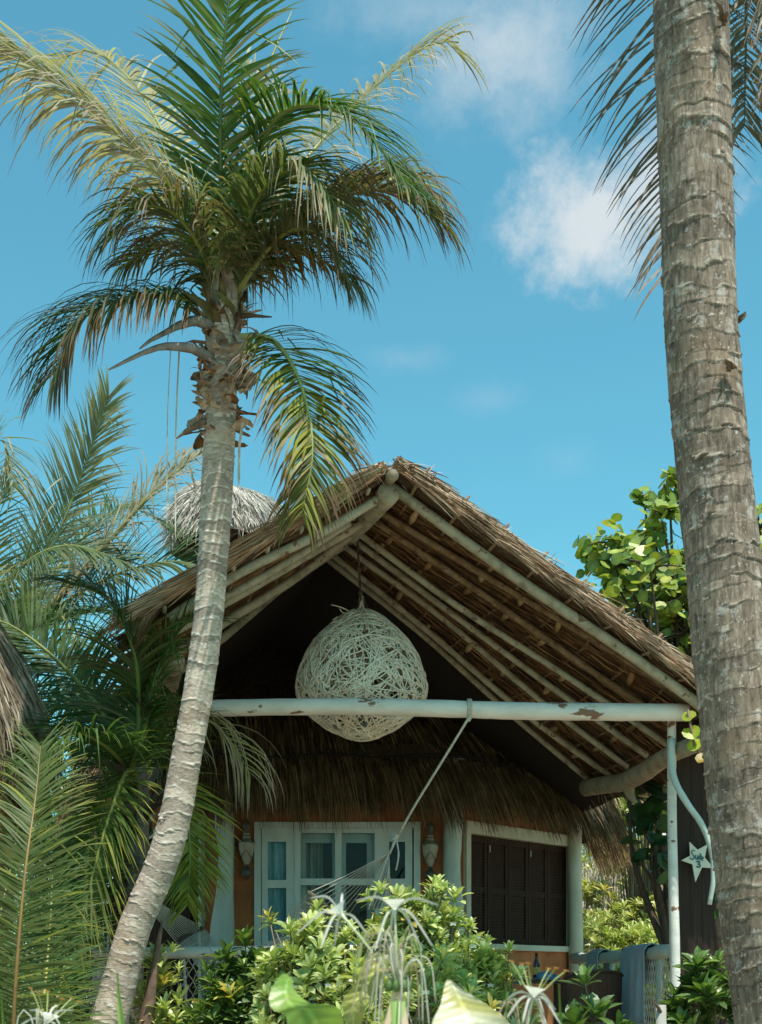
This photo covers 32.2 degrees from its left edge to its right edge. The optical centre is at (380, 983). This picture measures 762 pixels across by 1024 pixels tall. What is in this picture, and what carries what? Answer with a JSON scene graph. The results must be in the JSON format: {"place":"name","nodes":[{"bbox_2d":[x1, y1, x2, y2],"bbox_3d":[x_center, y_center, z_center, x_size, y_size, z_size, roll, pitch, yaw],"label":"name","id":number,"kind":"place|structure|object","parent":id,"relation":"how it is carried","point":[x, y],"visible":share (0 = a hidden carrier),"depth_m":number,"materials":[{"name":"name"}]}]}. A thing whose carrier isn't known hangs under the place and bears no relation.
{"place":"outdoors","nodes":[
{"label":"outdoors","id":0,"kind":"place"},
{"bbox_2d":[67,859,665,1022],"bbox_3d":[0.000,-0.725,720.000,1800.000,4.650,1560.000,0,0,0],"label":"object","id":1,"kind":"structure","parent":0,"point":[615,885],"depth_m":24.11,"materials":[{"name":"green plant"}]},
{"bbox_2d":[0,623,66,1023],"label":"thatched hut","id":2,"kind":"object","parent":1,"relation":"on","point":[19,694],"visible":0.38,"depth_m":8.54,"materials":[{"name":"plant"}]},
{"bbox_2d":[16,813,58,909],"bbox_3d":[-5.423,-0.707,17.472,2.167,4.619,2.145,0,0,-37],"label":"dark tree","id":3,"kind":"object","parent":1,"relation":"on","point":[41,842],"visible":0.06,"depth_m":17.42,"materials":[{"name":"green plant"}]},
{"bbox_2d":[8,952,67,1017],"bbox_3d":[-3.400,0.601,11.470,1.382,2.008,1.332,0,0,0],"label":"dark shrub","id":4,"kind":"object","parent":1,"relation":"on","point":[23,972],"visible":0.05,"depth_m":11.55,"materials":[{"name":"green plant"}]},
{"bbox_2d":[15,741,76,995],"bbox_3d":[-4.824,-1.082,18.968,2.893,5.370,2.678,0,0,0],"label":"dark tree","id":5,"kind":"object","parent":1,"relation":"on","point":[49,817],"depth_m":18.61,"materials":[{"name":"green plant"}]},
{"bbox_2d":[8,956,92,1023],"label":"dark shrub","id":6,"kind":"object","parent":1,"relation":"on","point":[78,1007],"visible":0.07,"depth_m":11.08,"materials":[{"name":"green plant"}]},
{"bbox_2d":[14,891,102,1022],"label":"dark shrub","id":7,"kind":"object","parent":1,"relation":"on","point":[53,938],"visible":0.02,"depth_m":14.96,"materials":[{"name":"green plant"}]},
{"bbox_2d":[0,972,124,1023],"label":"spider lily","id":8,"kind":"object","parent":1,"relation":"on","point":[49,1017],"visible":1,"depth_m":2.59,"materials":[{"name":"white plant"}]},
{"bbox_2d":[52,761,79,878],"bbox_3d":[-3.467,-0.894,18.561,2.637,4.993,2.303,0,0,0],"label":"dark tree","id":9,"kind":"object","parent":1,"relation":"on","point":[66,790],"visible":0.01,"depth_m":17.96,"materials":[{"name":"green plant"}]},
{"bbox_2d":[0,716,155,1023],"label":"young palm","id":10,"kind":"object","parent":1,"relation":"on","point":[33,907],"visible":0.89,"depth_m":6.40,"materials":[{"name":"green plant"}]},
{"bbox_2d":[43,806,152,1005],"bbox_3d":[-2.777,-0.115,13.215,1.214,3.434,1.221,0,0,0],"label":"dark shrub","id":11,"kind":"object","parent":1,"relation":"on","point":[103,873],"visible":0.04,"depth_m":13.08,"materials":[{"name":"green plant"}]},
{"bbox_2d":[0,362,203,992],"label":"coconut palm","id":12,"kind":"object","parent":1,"relation":"on","point":[60,550],"visible":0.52,"depth_m":11.78,"materials":[{"name":"green plant"}]},
{"bbox_2d":[0,549,286,1023],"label":"coconut palm","id":13,"kind":"object","parent":1,"relation":"on","point":[134,741],"visible":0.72,"depth_m":9.13,"materials":[{"name":"green plant"}]},
{"bbox_2d":[128,940,199,1023],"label":"naupaka shrub","id":14,"kind":"object","parent":1,"relation":"on","point":[165,1012],"visible":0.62,"depth_m":8.55,"materials":[{"name":"green plant"}]},
{"bbox_2d":[176,997,211,1023],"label":"naupaka shrub","id":15,"kind":"object","parent":1,"relation":"on","point":[188,1009],"visible":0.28,"depth_m":8.20,"materials":[{"name":"green plant"}]},
{"bbox_2d":[191,925,281,1023],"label":"naupaka shrub","id":16,"kind":"object","parent":1,"relation":"on","point":[228,997],"visible":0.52,"depth_m":7.79,"materials":[{"name":"green plant"}]},
{"bbox_2d":[0,0,489,1023],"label":"coconut palm","id":17,"kind":"object","parent":1,"relation":"on","point":[246,220],"visible":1,"depth_m":8.03,"materials":[{"name":"green plant"}]},
{"bbox_2d":[269,974,343,1023],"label":"almond leaf","id":18,"kind":"object","parent":1,"relation":"on","point":[289,1002],"visible":1,"depth_m":2.18,"materials":[{"name":"green plant"}]},
{"bbox_2d":[244,897,413,1023],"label":"naupaka shrub","id":19,"kind":"object","parent":1,"relation":"on","point":[290,956],"visible":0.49,"depth_m":7.02,"materials":[{"name":"green plant"}]},
{"bbox_2d":[342,952,387,1023],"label":"almond leaf","id":20,"kind":"object","parent":1,"relation":"on","point":[347,1005],"visible":0.71,"depth_m":2.45,"materials":[{"name":"green plant"}]},
{"bbox_2d":[297,893,437,1023],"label":"spider lily","id":21,"kind":"object","parent":1,"relation":"on","point":[397,1011],"visible":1,"depth_m":2.40,"materials":[{"name":"white plant"}]},
{"bbox_2d":[49,456,714,1023],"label":"thatched hut","id":22,"kind":"object","parent":1,"relation":"on","point":[581,694],"visible":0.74,"depth_m":12.13,"materials":[{"name":"plant"}]},
{"bbox_2d":[156,904,289,979],"bbox_3d":[-1.444,-0.466,10.863,0.844,0.978,2.930,0,0,19],"label":"hammock","id":23,"kind":"object","parent":22,"relation":"hanging from","point":[183,937],"visible":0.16,"depth_m":11.12,"materials":[{"name":"fabric"}]},
{"bbox_2d":[238,818,254,878],"bbox_3d":[-1.310,-1.320,12.880,0.171,0.600,0.171,0,0,-45],"label":"wall lantern","id":24,"kind":"object","parent":22,"relation":"attached to","point":[246,846],"depth_m":12.84,"materials":[{"name":"white glass"}]},
{"bbox_2d":[262,828,290,945],"bbox_3d":[-1.030,-0.283,13.017,0.286,2.516,0.045,0,0,0],"label":"door leaf","id":25,"kind":"structure","parent":22,"relation":"in","point":[275,834],"depth_m":13.00,"materials":[{"name":"paint"}]},
{"bbox_2d":[295,828,381,965],"bbox_3d":[-0.419,-0.276,12.992,0.858,2.502,0.045,0,0,0],"label":"door leaf","id":26,"kind":"structure","parent":22,"relation":"in","point":[378,831],"depth_m":12.97,"materials":[{"name":"paint"}]},
{"bbox_2d":[209,698,471,970],"bbox_3d":[-0.529,-1.087,10.659,0.879,2.118,2.857,0,0,-43],"label":"hammock","id":27,"kind":"object","parent":22,"relation":"hanging from","point":[376,903],"visible":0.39,"depth_m":10.28,"materials":[{"name":"fabric"}]},
{"bbox_2d":[295,540,427,741],"bbox_3d":[-0.154,-2.738,10.500,1.063,1.630,1.063,0,0,0],"label":"woven lamp","id":28,"kind":"object","parent":22,"relation":"hanging from","point":[344,625],"visible":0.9,"depth_m":10.20,"materials":[{"name":"white wicker"}]},
{"bbox_2d":[383,828,411,948],"bbox_3d":[0.166,-0.283,13.017,0.286,2.516,0.045,0,0,0],"label":"door leaf","id":29,"kind":"structure","parent":22,"relation":"in","point":[405,836],"depth_m":13.00,"materials":[{"name":"paint"}]},
{"bbox_2d":[422,820,438,880],"bbox_3d":[0.480,-1.301,12.880,0.171,0.600,0.171,0,0,-45],"label":"wall lantern","id":30,"kind":"object","parent":22,"relation":"attached to","point":[430,847],"depth_m":12.84,"materials":[{"name":"white glass"}]},
{"bbox_2d":[507,980,565,1023],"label":"porch table","id":31,"kind":"object","parent":22,"relation":"on","point":[555,983],"visible":0.38,"depth_m":11.94,"materials":[{"name":"brown wood"}]},
{"bbox_2d":[533,953,539,979],"bbox_3d":[1.425,-0.160,12.100,0.064,0.247,0.063,0,0,0],"label":"beer bottle","id":32,"kind":"object","parent":31,"relation":"on","point":[536,967],"visible":0.94,"depth_m":12.08,"materials":[{"name":"glass"}]},
{"bbox_2d":[533,971,560,979],"bbox_3d":[1.503,-0.077,11.968,0.260,0.078,0.204,0,0,0],"label":"crumpled cloth","id":33,"kind":"object","parent":31,"relation":"on","point":[540,976],"visible":0.81,"depth_m":11.93,"materials":[{"name":"blue fabric"}]},
{"bbox_2d":[563,969,623,1023],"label":"wicker chair","id":34,"kind":"object","parent":22,"relation":"on","point":[610,983],"visible":0.56,"depth_m":11.09,"materials":[{"name":"brown wicker"}]},
{"bbox_2d":[586,949,610,969],"bbox_3d":[2.090,-0.159,12.603,0.202,0.348,0.411,0,0,-4],"label":"towel","id":35,"kind":"object","parent":22,"relation":"hanging from","point":[592,957],"visible":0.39,"depth_m":12.59,"materials":[{"name":"blue fabric"}]},
{"bbox_2d":[620,943,662,1023],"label":"towel","id":36,"kind":"object","parent":22,"relation":"hanging from","point":[632,967],"visible":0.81,"depth_m":11.11,"materials":[{"name":"blue fabric"}]},
{"bbox_2d":[681,842,710,881],"bbox_3d":[2.435,-0.936,10.155,0.251,0.310,0.029,0,0,0],"label":"star sign","id":37,"kind":"object","parent":22,"relation":"attached to","point":[697,860],"visible":1,"depth_m":10.15,"materials":[{"name":"paint"}]},
{"bbox_2d":[279,940,501,1023],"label":"naupaka shrub","id":38,"kind":"object","parent":1,"relation":"on","point":[449,967],"visible":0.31,"depth_m":6.27,"materials":[{"name":"green plant"}]},
{"bbox_2d":[346,874,495,1023],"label":"naupaka shrub","id":39,"kind":"object","parent":1,"relation":"on","point":[438,919],"visible":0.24,"depth_m":7.27,"materials":[{"name":"green plant"}]},
{"bbox_2d":[411,930,540,1023],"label":"naupaka shrub","id":40,"kind":"object","parent":1,"relation":"on","point":[484,956],"visible":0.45,"depth_m":6.91,"materials":[{"name":"green plant"}]},
{"bbox_2d":[499,960,568,1023],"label":"spider lily","id":41,"kind":"object","parent":1,"relation":"on","point":[534,992],"visible":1,"depth_m":2.35,"materials":[{"name":"white plant"}]},
{"bbox_2d":[550,964,622,1023],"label":"naupaka shrub","id":42,"kind":"object","parent":1,"relation":"on","point":[598,1008],"visible":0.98,"depth_m":6.96,"materials":[{"name":"green plant"}]},
{"bbox_2d":[583,844,628,948],"bbox_3d":[3.308,-0.762,21.928,1.876,4.728,1.628,0,0,0],"label":"dune shrub","id":43,"kind":"object","parent":1,"relation":"on","point":[603,901],"depth_m":21.91,"materials":[{"name":"green plant"}]},
{"bbox_2d":[582,877,630,952],"bbox_3d":[2.765,0.090,17.473,1.209,3.024,0.990,0,0,0],"label":"dune shrub","id":44,"kind":"object","parent":1,"relation":"on","point":[589,898],"visible":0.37,"depth_m":17.43,"materials":[{"name":"green plant"}]},
{"bbox_2d":[583,914,634,952],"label":"dune shrub","id":45,"kind":"object","parent":1,"relation":"on","point":[606,930],"visible":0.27,"depth_m":16.37,"materials":[{"name":"green plant"}]},
{"bbox_2d":[582,844,641,944],"bbox_3d":[3.563,-0.361,19.999,1.411,3.926,1.313,0,0,0],"label":"dune shrub","id":46,"kind":"object","parent":1,"relation":"on","point":[584,857],"visible":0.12,"depth_m":20.02,"materials":[{"name":"green plant"}]},
{"bbox_2d":[583,899,651,951],"bbox_3d":[3.009,0.249,17.001,1.157,2.708,1.095,0,0,0],"label":"dune shrub","id":47,"kind":"object","parent":1,"relation":"on","point":[608,914],"visible":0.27,"depth_m":16.95,"materials":[{"name":"green plant"}]},
{"bbox_2d":[584,963,655,1023],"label":"dune shrub","id":48,"kind":"object","parent":1,"relation":"on","point":[616,967],"visible":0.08,"depth_m":14.79,"materials":[{"name":"green plant"}]},
{"bbox_2d":[604,1009,635,1023],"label":"naupaka shrub","id":49,"kind":"object","parent":1,"relation":"on","point":[619,1018],"visible":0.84,"depth_m":7.58,"materials":[{"name":"green plant"}]},
{"bbox_2d":[582,839,662,949],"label":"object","id":50,"kind":"structure","parent":1,"relation":"on","point":[584,870],"depth_m":24.10,"materials":[{"name":"plant"}]},
{"bbox_2d":[582,836,662,905],"bbox_3d":[4.317,-0.979,23.040,2.190,5.163,2.008,0,0,0],"label":"dune shrub","id":51,"kind":"object","parent":1,"relation":"on","point":[609,878],"depth_m":22.92,"materials":[{"name":"green plant"}]},
{"bbox_2d":[612,888,658,1023],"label":"dune shrub","id":52,"kind":"object","parent":1,"relation":"on","point":[637,902],"visible":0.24,"depth_m":17.20,"materials":[{"name":"green plant"}]},
{"bbox_2d":[616,832,654,894],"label":"dune shrub","id":53,"kind":"object","parent":1,"relation":"on","point":[623,867],"visible":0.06,"depth_m":20.35,"materials":[{"name":"green plant"}]},
{"bbox_2d":[601,920,669,1023],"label":"dune shrub","id":54,"kind":"object","parent":1,"relation":"on","point":[623,940],"visible":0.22,"depth_m":16.24,"materials":[{"name":"green plant"}]},
{"bbox_2d":[612,793,666,1021],"bbox_3d":[3.469,-0.729,17.589,1.466,4.662,1.346,0,0,0],"label":"dune tree","id":55,"kind":"object","parent":1,"relation":"on","point":[633,888],"visible":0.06,"depth_m":17.50,"materials":[{"name":"green plant"}]},
{"bbox_2d":[619,959,669,1023],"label":"dune shrub","id":56,"kind":"object","parent":1,"relation":"on","point":[665,964],"visible":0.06,"depth_m":14.45,"materials":[{"name":"green plant"}]},
{"bbox_2d":[625,915,667,1020],"bbox_3d":[3.600,0.365,16.640,1.043,2.475,1.018,0,0,19],"label":"dune shrub","id":57,"kind":"object","parent":1,"relation":"on","point":[644,922],"visible":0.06,"depth_m":16.59,"materials":[{"name":"green plant"}]},
{"bbox_2d":[557,0,761,1023],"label":"coconut palm","id":58,"kind":"object","parent":1,"relation":"on","point":[695,63],"visible":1,"depth_m":4.64,"materials":[{"name":"grey plant"}]},
{"bbox_2d":[653,1002,666,1023],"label":"post","id":59,"kind":"object","parent":1,"relation":"on","point":[660,1014],"visible":1,"depth_m":5.98,"materials":[{"name":"green"}]},
{"bbox_2d":[572,466,761,1023],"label":"sea grape tree","id":60,"kind":"object","parent":1,"relation":"on","point":[651,583],"visible":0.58,"depth_m":12.95,"materials":[{"name":"green plant"}]},
{"bbox_2d":[620,781,718,970],"bbox_3d":[2.701,-0.241,11.521,0.925,3.705,1.174,0,0,-38],"label":"sea grape tree","id":61,"kind":"object","parent":1,"relation":"on","point":[645,815],"visible":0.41,"depth_m":11.62,"materials":[{"name":"green plant"}]},
{"bbox_2d":[650,946,733,1023],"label":"naupaka shrub","id":62,"kind":"object","parent":1,"relation":"on","point":[694,981],"visible":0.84,"depth_m":8.55,"materials":[{"name":"green plant"}]},
{"bbox_2d":[0,0,761,959],"label":"sky","id":63,"kind":"structure","parent":0,"point":[526,378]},
{"bbox_2d":[432,979,509,1023],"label":"almond leaf","id":64,"kind":"object","parent":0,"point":[458,1005],"visible":1,"depth_m":2.10,"materials":[{"name":"yellow plant"}]},
{"bbox_2d":[682,709,703,762],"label":"sea grape sprig","id":65,"kind":"object","parent":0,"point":[693,733],"visible":0.49,"depth_m":5.20,"materials":[{"name":"green plant"}]}
]}

